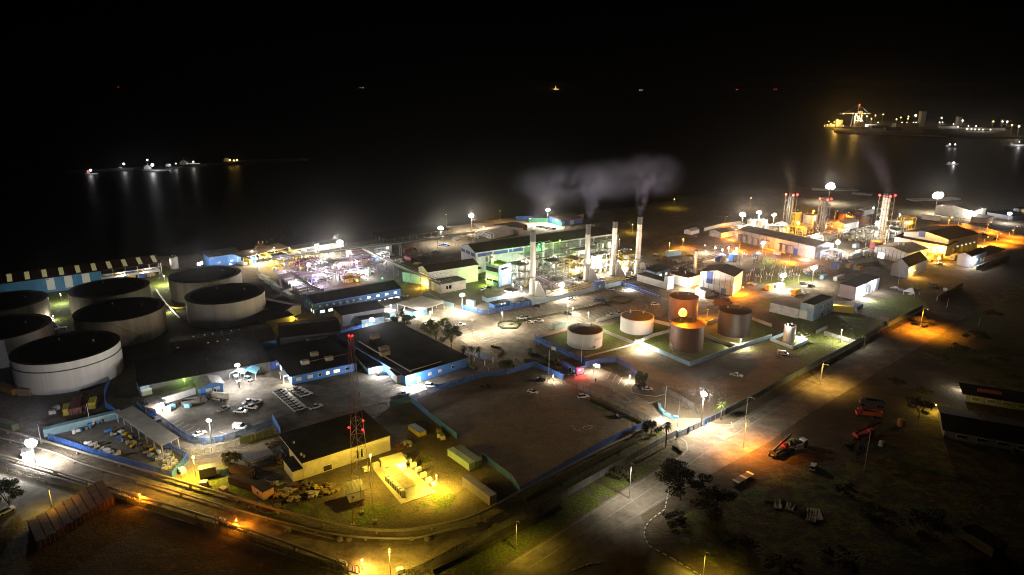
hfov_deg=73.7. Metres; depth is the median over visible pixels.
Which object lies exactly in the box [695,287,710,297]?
white cabin
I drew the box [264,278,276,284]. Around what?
shipping container
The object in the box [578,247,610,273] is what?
process unit
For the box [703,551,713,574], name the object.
street lamp
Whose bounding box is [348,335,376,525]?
lattice mast
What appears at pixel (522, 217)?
fence
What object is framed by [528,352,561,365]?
hedge
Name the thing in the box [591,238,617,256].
process unit
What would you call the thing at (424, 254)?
scrap heap
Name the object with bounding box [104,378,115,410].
fence
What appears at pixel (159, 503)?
pipeline
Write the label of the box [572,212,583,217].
shore hut
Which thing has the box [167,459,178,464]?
block stack
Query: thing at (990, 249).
dark lean to
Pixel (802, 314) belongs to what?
window
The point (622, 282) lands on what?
fence
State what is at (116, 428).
pump motor
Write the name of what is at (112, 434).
pump motor
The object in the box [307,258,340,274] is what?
process unit
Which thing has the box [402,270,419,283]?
wall
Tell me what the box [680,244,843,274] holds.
works road
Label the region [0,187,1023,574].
ground
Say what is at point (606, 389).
traffic island
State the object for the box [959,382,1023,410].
building
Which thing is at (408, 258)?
shipping container
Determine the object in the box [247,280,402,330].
yard road
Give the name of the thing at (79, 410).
shipping container
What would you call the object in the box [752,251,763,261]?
transformer
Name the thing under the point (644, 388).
parked car
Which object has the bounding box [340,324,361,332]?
fence
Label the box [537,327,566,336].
boundary wall
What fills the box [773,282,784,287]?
shipping container
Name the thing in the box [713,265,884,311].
back road
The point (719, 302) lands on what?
shipping container
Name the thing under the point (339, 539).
boulder
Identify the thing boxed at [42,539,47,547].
door
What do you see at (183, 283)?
storage tank
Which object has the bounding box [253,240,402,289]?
process floor
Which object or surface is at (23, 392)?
crate hut
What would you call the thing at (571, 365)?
gate house
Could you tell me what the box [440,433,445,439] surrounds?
crate
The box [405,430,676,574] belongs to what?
fence
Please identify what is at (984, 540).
block hut
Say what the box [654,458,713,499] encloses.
acacia tree
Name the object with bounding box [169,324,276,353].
workshop hall
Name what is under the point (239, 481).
shipping container
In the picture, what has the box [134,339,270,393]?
front workshop
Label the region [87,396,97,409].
shipping container
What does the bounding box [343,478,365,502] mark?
mast hut
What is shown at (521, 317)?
parked pickup
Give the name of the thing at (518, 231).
pink cabin
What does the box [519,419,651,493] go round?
fence
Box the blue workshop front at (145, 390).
[135,378,151,395]
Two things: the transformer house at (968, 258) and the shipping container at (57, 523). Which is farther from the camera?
the transformer house at (968, 258)
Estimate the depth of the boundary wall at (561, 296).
398.31 m
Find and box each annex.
[283,456,303,481]
[332,300,384,325]
[430,276,465,293]
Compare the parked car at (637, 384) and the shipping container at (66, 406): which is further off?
the parked car at (637, 384)
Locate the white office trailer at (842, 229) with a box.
[838,228,849,232]
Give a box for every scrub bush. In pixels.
[661,510,686,527]
[717,531,764,553]
[763,554,803,574]
[820,543,861,573]
[834,482,858,499]
[857,506,901,528]
[887,377,907,385]
[910,386,934,395]
[947,342,976,351]
[983,309,1004,315]
[984,355,1011,366]
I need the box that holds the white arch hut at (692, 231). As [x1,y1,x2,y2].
[684,227,698,234]
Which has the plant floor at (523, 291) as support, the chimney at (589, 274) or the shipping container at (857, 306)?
the chimney at (589, 274)
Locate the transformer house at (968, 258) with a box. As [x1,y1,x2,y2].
[956,247,986,266]
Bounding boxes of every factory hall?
[418,258,478,288]
[461,226,618,271]
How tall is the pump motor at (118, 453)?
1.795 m
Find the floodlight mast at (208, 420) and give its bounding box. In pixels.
[206,418,212,443]
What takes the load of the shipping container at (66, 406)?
on the ground at (516, 429)
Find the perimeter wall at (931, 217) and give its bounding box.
[921,214,940,220]
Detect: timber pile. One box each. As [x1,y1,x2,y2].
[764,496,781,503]
[774,499,781,508]
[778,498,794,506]
[785,501,795,511]
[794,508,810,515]
[806,508,816,521]
[812,508,823,520]
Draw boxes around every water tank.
[396,566,403,574]
[878,440,885,446]
[897,418,905,426]
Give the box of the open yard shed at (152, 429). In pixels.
[116,406,179,454]
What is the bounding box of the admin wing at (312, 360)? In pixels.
[269,337,358,384]
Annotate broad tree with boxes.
[0,476,24,505]
[220,451,241,466]
[390,311,415,324]
[420,319,440,337]
[437,318,451,326]
[439,324,462,347]
[498,360,514,374]
[609,465,635,479]
[635,371,647,386]
[641,419,662,433]
[689,484,737,521]
[841,441,868,459]
[891,506,955,545]
[905,395,935,419]
[911,316,934,325]
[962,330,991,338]
[1010,447,1023,458]
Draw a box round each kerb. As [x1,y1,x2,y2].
[588,382,630,402]
[630,383,664,396]
[643,489,697,573]
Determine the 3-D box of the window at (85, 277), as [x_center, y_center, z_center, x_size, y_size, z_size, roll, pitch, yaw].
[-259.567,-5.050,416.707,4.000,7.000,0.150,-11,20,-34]
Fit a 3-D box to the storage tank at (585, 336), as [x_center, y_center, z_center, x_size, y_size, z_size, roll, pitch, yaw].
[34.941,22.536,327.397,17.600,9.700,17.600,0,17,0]
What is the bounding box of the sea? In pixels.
[0,86,1023,273]
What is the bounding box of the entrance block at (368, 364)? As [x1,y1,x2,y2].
[351,349,382,373]
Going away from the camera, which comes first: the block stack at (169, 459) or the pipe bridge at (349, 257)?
the block stack at (169, 459)
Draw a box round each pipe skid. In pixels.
[117,488,139,500]
[212,512,238,529]
[334,553,361,573]
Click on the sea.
(380, 159)
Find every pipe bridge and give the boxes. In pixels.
[255,230,475,274]
[279,259,385,286]
[286,270,323,291]
[323,253,370,269]
[360,247,440,292]
[472,230,489,242]
[536,275,563,292]
[548,275,625,295]
[621,282,660,301]
[669,253,721,271]
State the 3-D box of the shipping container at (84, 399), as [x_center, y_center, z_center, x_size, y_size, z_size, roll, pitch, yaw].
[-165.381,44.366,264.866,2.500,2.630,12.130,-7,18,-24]
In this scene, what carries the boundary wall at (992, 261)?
on the ground at (516, 429)
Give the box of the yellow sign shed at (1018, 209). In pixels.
[1014,207,1023,211]
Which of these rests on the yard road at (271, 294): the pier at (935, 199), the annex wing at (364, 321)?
the annex wing at (364, 321)
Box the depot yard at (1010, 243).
[871,230,1023,269]
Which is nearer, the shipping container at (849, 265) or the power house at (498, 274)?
the power house at (498, 274)
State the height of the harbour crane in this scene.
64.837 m
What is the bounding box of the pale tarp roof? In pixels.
[238,442,273,466]
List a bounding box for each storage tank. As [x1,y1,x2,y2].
[0,290,52,316]
[0,313,53,368]
[9,330,125,395]
[67,277,151,314]
[72,297,168,346]
[168,265,241,302]
[169,255,179,269]
[184,283,265,328]
[254,241,265,247]
[566,323,602,350]
[619,308,653,335]
[667,292,698,322]
[669,318,704,353]
[716,305,751,338]
[747,218,755,226]
[756,218,767,227]
[764,223,775,229]
[782,323,796,343]
[792,210,801,226]
[803,212,816,227]
[838,211,849,219]
[853,209,862,219]
[859,215,869,224]
[869,239,883,252]
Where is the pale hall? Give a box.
[935,203,985,218]
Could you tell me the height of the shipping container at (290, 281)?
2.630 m
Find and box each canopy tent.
[229,368,246,376]
[240,365,259,376]
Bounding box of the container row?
[987,209,1023,219]
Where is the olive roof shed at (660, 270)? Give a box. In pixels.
[644,264,672,276]
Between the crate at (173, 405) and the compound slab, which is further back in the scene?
the crate at (173, 405)
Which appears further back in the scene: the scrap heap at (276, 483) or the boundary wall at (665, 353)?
the boundary wall at (665, 353)
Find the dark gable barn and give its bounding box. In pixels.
[890,251,927,277]
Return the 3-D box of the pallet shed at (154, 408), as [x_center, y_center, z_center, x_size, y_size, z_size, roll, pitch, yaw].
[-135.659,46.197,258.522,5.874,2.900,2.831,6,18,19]
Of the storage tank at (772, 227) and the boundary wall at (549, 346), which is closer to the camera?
the boundary wall at (549, 346)
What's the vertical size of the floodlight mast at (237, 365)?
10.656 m
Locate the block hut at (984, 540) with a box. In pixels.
[961,523,1008,557]
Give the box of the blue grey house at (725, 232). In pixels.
[709,227,735,237]
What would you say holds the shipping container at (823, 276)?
on the back road at (853, 273)
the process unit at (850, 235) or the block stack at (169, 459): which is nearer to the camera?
the block stack at (169, 459)
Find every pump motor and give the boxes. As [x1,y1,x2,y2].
[71,429,80,435]
[83,441,91,446]
[88,441,97,447]
[104,427,112,434]
[110,432,117,436]
[113,425,119,432]
[113,450,121,455]
[125,440,134,445]
[129,441,137,448]
[143,444,152,449]
[149,446,155,451]
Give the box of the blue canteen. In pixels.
[265,351,278,369]
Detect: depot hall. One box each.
[873,241,928,261]
[903,225,978,253]
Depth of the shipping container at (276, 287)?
411.24 m
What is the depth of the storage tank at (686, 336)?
317.43 m
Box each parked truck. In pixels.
[146,414,161,424]
[181,394,206,406]
[206,390,228,401]
[768,434,791,458]
[786,437,807,451]
[851,422,880,440]
[855,407,882,418]
[859,396,885,407]
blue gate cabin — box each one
[507,298,520,304]
[514,297,530,302]
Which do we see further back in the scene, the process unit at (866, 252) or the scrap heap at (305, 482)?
the process unit at (866, 252)
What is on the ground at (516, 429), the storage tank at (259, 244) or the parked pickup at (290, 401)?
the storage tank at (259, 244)
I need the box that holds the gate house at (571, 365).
[562,357,584,375]
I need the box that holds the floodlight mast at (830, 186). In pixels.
[825,183,834,193]
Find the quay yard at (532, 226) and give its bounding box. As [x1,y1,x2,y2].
[473,220,565,239]
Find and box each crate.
[48,409,56,414]
[51,404,60,410]
[117,435,122,441]
[122,432,127,437]
[135,445,142,451]
[164,406,171,411]
[167,403,175,409]
[178,466,186,474]
[184,403,191,407]
[199,480,208,486]
[219,485,228,492]
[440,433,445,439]
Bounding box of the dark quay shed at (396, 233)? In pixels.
[372,224,451,241]
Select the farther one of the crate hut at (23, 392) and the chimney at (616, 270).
the chimney at (616, 270)
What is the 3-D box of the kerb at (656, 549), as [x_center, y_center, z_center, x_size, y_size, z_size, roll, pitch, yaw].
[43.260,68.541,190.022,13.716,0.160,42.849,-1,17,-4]
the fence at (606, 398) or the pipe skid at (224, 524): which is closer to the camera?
the pipe skid at (224, 524)
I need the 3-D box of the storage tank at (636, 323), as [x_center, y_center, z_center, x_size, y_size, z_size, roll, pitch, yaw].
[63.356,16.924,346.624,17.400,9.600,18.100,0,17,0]
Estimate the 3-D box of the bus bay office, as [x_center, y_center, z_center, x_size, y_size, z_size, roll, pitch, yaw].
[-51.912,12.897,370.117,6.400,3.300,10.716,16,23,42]
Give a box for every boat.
[141,159,169,170]
[165,163,184,167]
[179,158,208,166]
[222,158,237,161]
[1005,141,1023,145]
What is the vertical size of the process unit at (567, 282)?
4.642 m
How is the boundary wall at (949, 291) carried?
on the ground at (516, 429)
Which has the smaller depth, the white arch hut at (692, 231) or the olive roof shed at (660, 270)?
the olive roof shed at (660, 270)
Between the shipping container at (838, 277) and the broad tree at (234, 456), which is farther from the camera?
the shipping container at (838, 277)
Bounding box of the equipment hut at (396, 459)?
[379,452,406,474]
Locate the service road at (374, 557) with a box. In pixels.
[0,447,450,574]
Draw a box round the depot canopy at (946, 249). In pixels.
[894,233,958,255]
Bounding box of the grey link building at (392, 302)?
[378,297,403,309]
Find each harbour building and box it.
[869,125,888,128]
[883,127,902,129]
[892,123,919,126]
[917,111,926,126]
[921,130,944,131]
[938,125,957,128]
[955,116,962,125]
[958,126,982,128]
[984,127,1004,129]
[1000,119,1011,124]
[1007,124,1023,126]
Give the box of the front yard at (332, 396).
[161,362,495,444]
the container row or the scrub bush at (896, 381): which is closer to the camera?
the scrub bush at (896, 381)
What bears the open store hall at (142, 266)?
on the ground at (516, 429)
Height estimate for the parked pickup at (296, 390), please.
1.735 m
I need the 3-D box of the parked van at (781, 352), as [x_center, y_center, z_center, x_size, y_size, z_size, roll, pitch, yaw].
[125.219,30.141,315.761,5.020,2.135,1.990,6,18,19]
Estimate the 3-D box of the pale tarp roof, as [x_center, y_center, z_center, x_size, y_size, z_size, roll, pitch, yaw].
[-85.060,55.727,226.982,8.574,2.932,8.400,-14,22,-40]
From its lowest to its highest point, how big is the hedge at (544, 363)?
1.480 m
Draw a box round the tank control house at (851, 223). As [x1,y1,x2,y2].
[831,218,858,228]
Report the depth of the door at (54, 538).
185.83 m
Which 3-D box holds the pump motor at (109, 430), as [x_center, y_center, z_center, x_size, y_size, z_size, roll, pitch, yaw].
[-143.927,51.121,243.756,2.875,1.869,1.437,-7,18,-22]
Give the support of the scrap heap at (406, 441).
on the ground at (516, 429)
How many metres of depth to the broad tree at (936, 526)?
189.84 m
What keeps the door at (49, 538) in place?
in the shipping container at (45, 523)
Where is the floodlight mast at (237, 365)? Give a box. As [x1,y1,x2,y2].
[234,363,239,387]
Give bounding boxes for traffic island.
[589,383,629,401]
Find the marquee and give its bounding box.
[903,287,919,294]
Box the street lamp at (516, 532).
[516,520,521,549]
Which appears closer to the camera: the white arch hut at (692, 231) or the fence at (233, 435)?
the fence at (233, 435)
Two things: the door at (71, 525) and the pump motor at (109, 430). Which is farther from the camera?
the pump motor at (109, 430)
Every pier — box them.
[812,188,858,190]
[851,192,872,195]
[906,197,960,200]
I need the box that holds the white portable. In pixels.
[143,395,164,408]
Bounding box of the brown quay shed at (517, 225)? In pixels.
[493,221,526,229]
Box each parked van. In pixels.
[232,422,247,429]
[233,374,240,382]
[777,349,788,355]
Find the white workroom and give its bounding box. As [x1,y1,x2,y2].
[503,287,518,297]
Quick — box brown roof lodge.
[383,308,395,318]
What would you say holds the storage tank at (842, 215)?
on the ground at (516, 429)
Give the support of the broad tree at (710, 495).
on the ground at (516, 429)
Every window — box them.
[46,278,55,289]
[64,275,73,287]
[81,273,89,282]
[142,388,151,395]
[280,437,289,456]
[323,464,331,471]
[492,267,498,272]
[502,276,507,284]
[799,310,806,318]
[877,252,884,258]
[956,434,966,438]
[971,397,980,401]
[976,438,987,442]
[986,399,995,403]
[996,441,1007,446]
[1002,401,1010,406]
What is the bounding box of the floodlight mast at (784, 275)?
[780,273,786,289]
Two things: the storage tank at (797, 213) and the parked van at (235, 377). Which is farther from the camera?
the storage tank at (797, 213)
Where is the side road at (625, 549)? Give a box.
[543,516,698,574]
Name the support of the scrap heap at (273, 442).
on the ground at (516, 429)
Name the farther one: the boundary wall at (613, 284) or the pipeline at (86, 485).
the boundary wall at (613, 284)
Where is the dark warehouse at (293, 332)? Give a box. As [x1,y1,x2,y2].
[277,317,340,346]
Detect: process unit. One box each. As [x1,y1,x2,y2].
[267,251,295,269]
[290,247,322,258]
[290,256,322,270]
[302,268,335,282]
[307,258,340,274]
[326,258,357,273]
[338,273,362,283]
[344,265,376,277]
[345,249,374,263]
[371,248,389,260]
[505,259,529,286]
[515,256,543,280]
[518,240,552,263]
[536,255,568,281]
[547,239,578,262]
[553,277,581,288]
[557,254,590,278]
[567,243,598,264]
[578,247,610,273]
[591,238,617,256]
[609,248,634,270]
[631,263,652,274]
[670,264,687,271]
[680,262,708,273]
[731,223,751,229]
[769,222,793,232]
[788,222,813,235]
[800,264,824,274]
[805,229,843,240]
[813,219,835,228]
[820,248,845,259]
[838,230,859,240]
[855,224,890,241]
[855,247,873,256]
[884,224,906,240]
[896,215,916,228]
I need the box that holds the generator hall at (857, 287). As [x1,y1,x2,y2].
[839,274,879,299]
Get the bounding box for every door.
[37,540,42,549]
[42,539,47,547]
[46,535,51,542]
[51,533,56,541]
[56,529,60,537]
[60,527,65,536]
[64,524,69,532]
[69,522,74,530]
[77,517,82,524]
[85,512,90,519]
[94,507,98,514]
[101,502,106,509]
[109,497,114,505]
[493,494,496,503]
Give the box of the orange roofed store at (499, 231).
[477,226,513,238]
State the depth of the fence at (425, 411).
259.22 m
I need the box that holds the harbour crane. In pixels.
[840,104,870,125]
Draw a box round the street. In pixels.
[0,472,72,527]
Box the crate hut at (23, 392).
[15,388,31,395]
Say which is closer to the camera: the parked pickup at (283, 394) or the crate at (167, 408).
the crate at (167, 408)
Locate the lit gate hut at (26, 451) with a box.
[20,446,34,460]
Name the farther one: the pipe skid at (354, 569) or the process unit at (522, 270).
the process unit at (522, 270)
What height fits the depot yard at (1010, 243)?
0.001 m
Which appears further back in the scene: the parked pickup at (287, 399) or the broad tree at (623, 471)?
the parked pickup at (287, 399)
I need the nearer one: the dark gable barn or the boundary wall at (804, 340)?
the boundary wall at (804, 340)
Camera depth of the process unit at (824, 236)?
541.01 m
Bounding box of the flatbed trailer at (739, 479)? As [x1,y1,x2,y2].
[732,471,754,484]
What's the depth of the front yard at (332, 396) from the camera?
269.72 m
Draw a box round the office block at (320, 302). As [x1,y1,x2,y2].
[301,280,400,315]
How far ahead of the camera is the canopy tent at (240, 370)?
287.89 m
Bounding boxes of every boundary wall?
[424,291,453,306]
[532,286,594,304]
[535,338,588,365]
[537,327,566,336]
[584,343,634,357]
[596,312,670,325]
[603,329,634,343]
[604,281,620,287]
[634,329,670,344]
[635,339,689,365]
[689,334,771,365]
[704,221,740,230]
[704,333,737,346]
[707,317,717,324]
[752,317,771,326]
[770,333,808,348]
[936,283,962,300]
[976,254,1008,269]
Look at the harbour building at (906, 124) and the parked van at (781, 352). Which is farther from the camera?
the harbour building at (906, 124)
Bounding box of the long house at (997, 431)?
[936,405,1023,450]
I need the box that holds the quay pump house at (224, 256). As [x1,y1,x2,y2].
[202,247,240,265]
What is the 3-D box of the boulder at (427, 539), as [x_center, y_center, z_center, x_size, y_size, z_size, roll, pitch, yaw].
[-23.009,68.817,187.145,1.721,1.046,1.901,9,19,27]
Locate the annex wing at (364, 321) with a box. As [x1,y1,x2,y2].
[358,313,384,327]
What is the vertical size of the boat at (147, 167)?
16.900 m
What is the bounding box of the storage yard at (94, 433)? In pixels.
[54,408,182,471]
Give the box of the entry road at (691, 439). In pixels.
[534,361,739,453]
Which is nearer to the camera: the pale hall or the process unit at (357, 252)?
the process unit at (357, 252)
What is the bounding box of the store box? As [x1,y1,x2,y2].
[389,368,400,383]
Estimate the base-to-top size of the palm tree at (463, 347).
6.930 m
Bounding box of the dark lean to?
[983,245,1004,260]
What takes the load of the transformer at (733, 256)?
on the ground at (516, 429)
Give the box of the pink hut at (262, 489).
[251,479,273,499]
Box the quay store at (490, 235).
[485,232,492,238]
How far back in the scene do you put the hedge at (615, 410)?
261.70 m
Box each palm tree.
[433,331,439,339]
[460,345,468,353]
[466,346,474,361]
[473,346,481,359]
[662,421,671,446]
[717,401,726,419]
[861,333,869,348]
[881,321,888,336]
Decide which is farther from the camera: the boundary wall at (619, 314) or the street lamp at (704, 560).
the boundary wall at (619, 314)
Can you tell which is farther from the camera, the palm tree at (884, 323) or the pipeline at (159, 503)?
the palm tree at (884, 323)
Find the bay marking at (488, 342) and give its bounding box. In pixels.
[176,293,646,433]
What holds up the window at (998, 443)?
in the long house at (997, 431)
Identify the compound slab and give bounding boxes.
[372,464,435,503]
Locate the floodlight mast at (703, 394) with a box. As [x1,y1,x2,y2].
[700,391,706,426]
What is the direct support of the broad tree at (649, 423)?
on the ground at (516, 429)
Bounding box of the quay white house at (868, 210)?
[857,206,874,215]
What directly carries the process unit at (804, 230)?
on the ground at (516, 429)
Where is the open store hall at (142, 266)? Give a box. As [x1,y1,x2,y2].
[96,254,162,279]
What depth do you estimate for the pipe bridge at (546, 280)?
411.62 m
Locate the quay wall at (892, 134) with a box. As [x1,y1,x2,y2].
[836,132,947,136]
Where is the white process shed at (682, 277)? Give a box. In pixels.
[670,270,699,287]
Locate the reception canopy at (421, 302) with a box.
[396,296,444,314]
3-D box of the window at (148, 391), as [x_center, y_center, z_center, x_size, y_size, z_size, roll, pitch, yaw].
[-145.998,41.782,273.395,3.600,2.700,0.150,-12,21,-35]
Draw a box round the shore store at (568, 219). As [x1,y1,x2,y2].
[549,213,582,225]
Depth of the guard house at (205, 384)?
275.00 m
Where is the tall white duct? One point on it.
(668, 281)
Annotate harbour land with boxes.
[834,119,1023,138]
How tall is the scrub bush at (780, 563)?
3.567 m
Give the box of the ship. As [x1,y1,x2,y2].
[823,119,868,128]
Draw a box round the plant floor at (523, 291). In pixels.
[473,257,649,315]
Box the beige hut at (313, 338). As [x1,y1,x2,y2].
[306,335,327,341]
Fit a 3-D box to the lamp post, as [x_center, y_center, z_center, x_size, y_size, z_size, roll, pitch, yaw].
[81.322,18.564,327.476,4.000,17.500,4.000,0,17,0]
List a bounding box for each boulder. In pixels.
[336,536,342,541]
[345,537,351,541]
[424,536,430,541]
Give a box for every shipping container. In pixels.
[0,381,16,395]
[0,417,19,430]
[27,518,48,549]
[36,512,57,543]
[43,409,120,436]
[45,508,66,537]
[53,503,74,532]
[62,402,70,415]
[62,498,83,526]
[68,395,79,415]
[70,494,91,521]
[74,395,82,413]
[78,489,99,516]
[79,392,90,410]
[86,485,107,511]
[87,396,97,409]
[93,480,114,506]
[228,463,255,478]
[228,473,256,490]
[258,274,269,279]
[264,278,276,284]
[271,283,283,291]
[277,271,295,277]
[282,290,294,299]
[283,276,301,282]
[286,278,304,284]
[289,280,307,287]
[292,282,310,289]
[295,285,313,292]
[298,288,313,294]
[301,290,318,296]
[403,248,410,252]
[404,255,413,261]
[447,446,474,470]
[455,444,482,468]
[462,474,496,505]
[552,320,567,329]
[665,249,680,256]
[714,298,732,305]
[765,284,773,290]
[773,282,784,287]
[791,288,800,295]
[820,274,827,278]
[833,274,844,280]
[833,304,854,313]
[846,263,853,267]
[848,251,861,258]
[852,243,859,247]
[854,303,862,310]
[934,253,943,259]
[950,253,957,259]
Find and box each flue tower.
[782,192,798,232]
[815,197,831,233]
[872,193,895,244]
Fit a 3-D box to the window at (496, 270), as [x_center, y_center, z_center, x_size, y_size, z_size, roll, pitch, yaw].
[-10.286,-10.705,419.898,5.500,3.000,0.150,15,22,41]
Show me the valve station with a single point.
(58, 327)
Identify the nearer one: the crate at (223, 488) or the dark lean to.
the crate at (223, 488)
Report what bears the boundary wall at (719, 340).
on the ground at (516, 429)
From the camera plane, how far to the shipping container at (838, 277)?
436.05 m
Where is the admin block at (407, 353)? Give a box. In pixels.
[335,321,468,385]
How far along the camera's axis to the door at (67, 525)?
189.77 m
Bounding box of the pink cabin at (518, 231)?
[512,227,522,234]
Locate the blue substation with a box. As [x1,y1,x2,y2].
[799,293,834,320]
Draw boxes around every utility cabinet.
[362,466,369,472]
[372,461,379,467]
[406,457,411,463]
[410,461,416,467]
[415,466,421,472]
[420,471,426,477]
[425,476,431,482]
[430,481,435,487]
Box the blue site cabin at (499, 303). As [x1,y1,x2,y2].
[489,299,508,307]
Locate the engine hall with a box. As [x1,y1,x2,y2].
[737,225,833,258]
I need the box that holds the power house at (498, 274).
[485,254,510,286]
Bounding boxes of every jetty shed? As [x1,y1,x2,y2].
[233,243,289,264]
[288,238,343,254]
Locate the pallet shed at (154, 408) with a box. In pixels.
[144,404,161,413]
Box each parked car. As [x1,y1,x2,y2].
[0,505,15,515]
[192,430,206,436]
[244,375,252,381]
[376,371,386,375]
[424,382,435,386]
[480,383,491,388]
[527,389,538,393]
[535,377,545,380]
[577,393,589,398]
[616,412,627,418]
[635,381,646,386]
[642,386,652,390]
[809,462,816,470]
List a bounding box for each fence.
[0,461,348,574]
[47,433,188,477]
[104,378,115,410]
[137,401,272,443]
[163,443,187,456]
[170,428,274,453]
[239,428,273,443]
[272,414,280,432]
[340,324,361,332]
[390,396,456,438]
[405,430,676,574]
[410,361,562,398]
[461,301,531,313]
[482,453,519,490]
[516,216,531,219]
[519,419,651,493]
[529,218,561,225]
[535,335,587,361]
[577,383,647,415]
[585,357,636,374]
[621,281,657,297]
[677,410,724,437]
[725,305,922,414]
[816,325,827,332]
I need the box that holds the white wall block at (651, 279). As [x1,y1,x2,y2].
[637,272,663,287]
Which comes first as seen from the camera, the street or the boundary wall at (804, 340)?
the street
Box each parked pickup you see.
[216,405,230,411]
[233,407,247,413]
[241,398,253,404]
[243,403,258,409]
[248,399,262,404]
[272,388,286,393]
[275,390,288,395]
[277,392,290,397]
[280,394,293,400]
[282,396,296,402]
[285,398,298,404]
[287,401,301,406]
[289,386,302,391]
[290,403,303,408]
[292,387,305,393]
[292,405,306,411]
[295,389,308,394]
[299,391,312,397]
[308,403,322,409]
[396,390,409,395]
[516,315,526,318]
[730,372,742,377]
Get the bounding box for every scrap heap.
[248,501,263,507]
[264,439,277,447]
[269,503,283,508]
[270,480,283,485]
[273,454,286,463]
[273,490,282,498]
[277,487,297,497]
[286,495,300,502]
[290,483,305,491]
[295,478,312,488]
[306,490,318,498]
[311,484,322,490]
[317,488,330,496]
[320,482,339,493]
[395,442,406,451]
[400,439,412,446]
[418,253,429,256]
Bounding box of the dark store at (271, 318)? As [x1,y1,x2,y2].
[256,309,293,326]
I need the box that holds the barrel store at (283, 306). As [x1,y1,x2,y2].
[265,298,300,315]
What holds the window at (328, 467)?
in the grey warehouse at (318, 448)
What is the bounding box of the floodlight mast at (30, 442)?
[24,438,37,463]
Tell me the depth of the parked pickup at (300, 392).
274.00 m
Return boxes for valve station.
[53,325,68,333]
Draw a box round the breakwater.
[66,159,302,172]
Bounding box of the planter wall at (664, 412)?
[658,403,677,418]
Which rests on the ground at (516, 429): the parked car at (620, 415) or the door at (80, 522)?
the parked car at (620, 415)
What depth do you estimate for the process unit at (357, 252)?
472.66 m
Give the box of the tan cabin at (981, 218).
[970,214,993,223]
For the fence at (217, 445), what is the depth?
232.76 m
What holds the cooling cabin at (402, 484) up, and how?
on the compound slab
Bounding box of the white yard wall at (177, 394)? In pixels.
[159,385,195,403]
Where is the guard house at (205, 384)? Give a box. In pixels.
[193,374,224,394]
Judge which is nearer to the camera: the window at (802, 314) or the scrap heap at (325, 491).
the scrap heap at (325, 491)
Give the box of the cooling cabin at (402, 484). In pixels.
[385,465,415,497]
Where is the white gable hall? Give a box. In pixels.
[699,264,742,295]
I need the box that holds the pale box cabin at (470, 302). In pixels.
[466,299,475,306]
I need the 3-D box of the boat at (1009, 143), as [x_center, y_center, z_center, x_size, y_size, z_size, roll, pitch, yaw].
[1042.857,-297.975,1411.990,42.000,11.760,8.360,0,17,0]
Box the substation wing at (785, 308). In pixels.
[769,300,800,317]
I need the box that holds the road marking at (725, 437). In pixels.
[513,350,862,573]
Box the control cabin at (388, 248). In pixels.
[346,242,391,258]
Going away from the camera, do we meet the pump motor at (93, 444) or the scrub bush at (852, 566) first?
the scrub bush at (852, 566)
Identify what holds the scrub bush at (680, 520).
on the ground at (516, 429)
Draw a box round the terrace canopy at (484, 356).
[464,349,493,365]
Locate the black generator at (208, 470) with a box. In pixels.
[198,463,219,478]
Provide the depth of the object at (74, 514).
194.52 m
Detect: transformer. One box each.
[715,253,725,262]
[728,251,738,261]
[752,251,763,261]
[831,258,842,269]
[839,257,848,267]
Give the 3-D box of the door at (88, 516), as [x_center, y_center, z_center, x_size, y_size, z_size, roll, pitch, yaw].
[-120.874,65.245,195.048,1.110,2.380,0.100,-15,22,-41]
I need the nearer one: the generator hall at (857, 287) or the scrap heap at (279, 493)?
the scrap heap at (279, 493)
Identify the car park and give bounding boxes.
[401,287,668,367]
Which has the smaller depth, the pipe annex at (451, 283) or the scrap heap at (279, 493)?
the scrap heap at (279, 493)
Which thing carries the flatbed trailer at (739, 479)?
on the ground at (516, 429)
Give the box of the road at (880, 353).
[491,311,966,574]
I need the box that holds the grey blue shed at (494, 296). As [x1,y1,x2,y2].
[482,291,508,301]
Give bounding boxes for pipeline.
[0,426,650,533]
[0,437,479,540]
[0,454,347,565]
[0,460,290,549]
[155,289,180,318]
[165,305,185,309]
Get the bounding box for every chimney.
[528,230,550,296]
[582,223,604,281]
[609,221,630,276]
[633,216,645,275]
[692,250,697,273]
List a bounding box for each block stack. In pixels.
[155,455,163,460]
[158,452,169,457]
[161,464,172,469]
[163,449,171,454]
[163,456,174,462]
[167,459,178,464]
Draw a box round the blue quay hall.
[0,262,100,292]
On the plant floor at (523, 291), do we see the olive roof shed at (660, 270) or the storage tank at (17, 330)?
the olive roof shed at (660, 270)
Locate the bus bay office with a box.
[405,308,426,316]
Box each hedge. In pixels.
[424,334,476,369]
[430,504,561,573]
[491,344,504,355]
[497,320,520,328]
[516,300,610,321]
[521,435,641,504]
[524,358,558,371]
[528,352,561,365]
[590,398,642,423]
[608,295,631,303]
[672,445,681,452]
[856,260,879,266]
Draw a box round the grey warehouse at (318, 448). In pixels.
[278,410,390,477]
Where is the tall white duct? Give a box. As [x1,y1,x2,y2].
[664,274,673,289]
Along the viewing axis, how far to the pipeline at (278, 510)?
207.51 m
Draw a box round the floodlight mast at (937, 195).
[932,192,943,213]
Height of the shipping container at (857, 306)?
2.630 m
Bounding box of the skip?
[408,423,426,436]

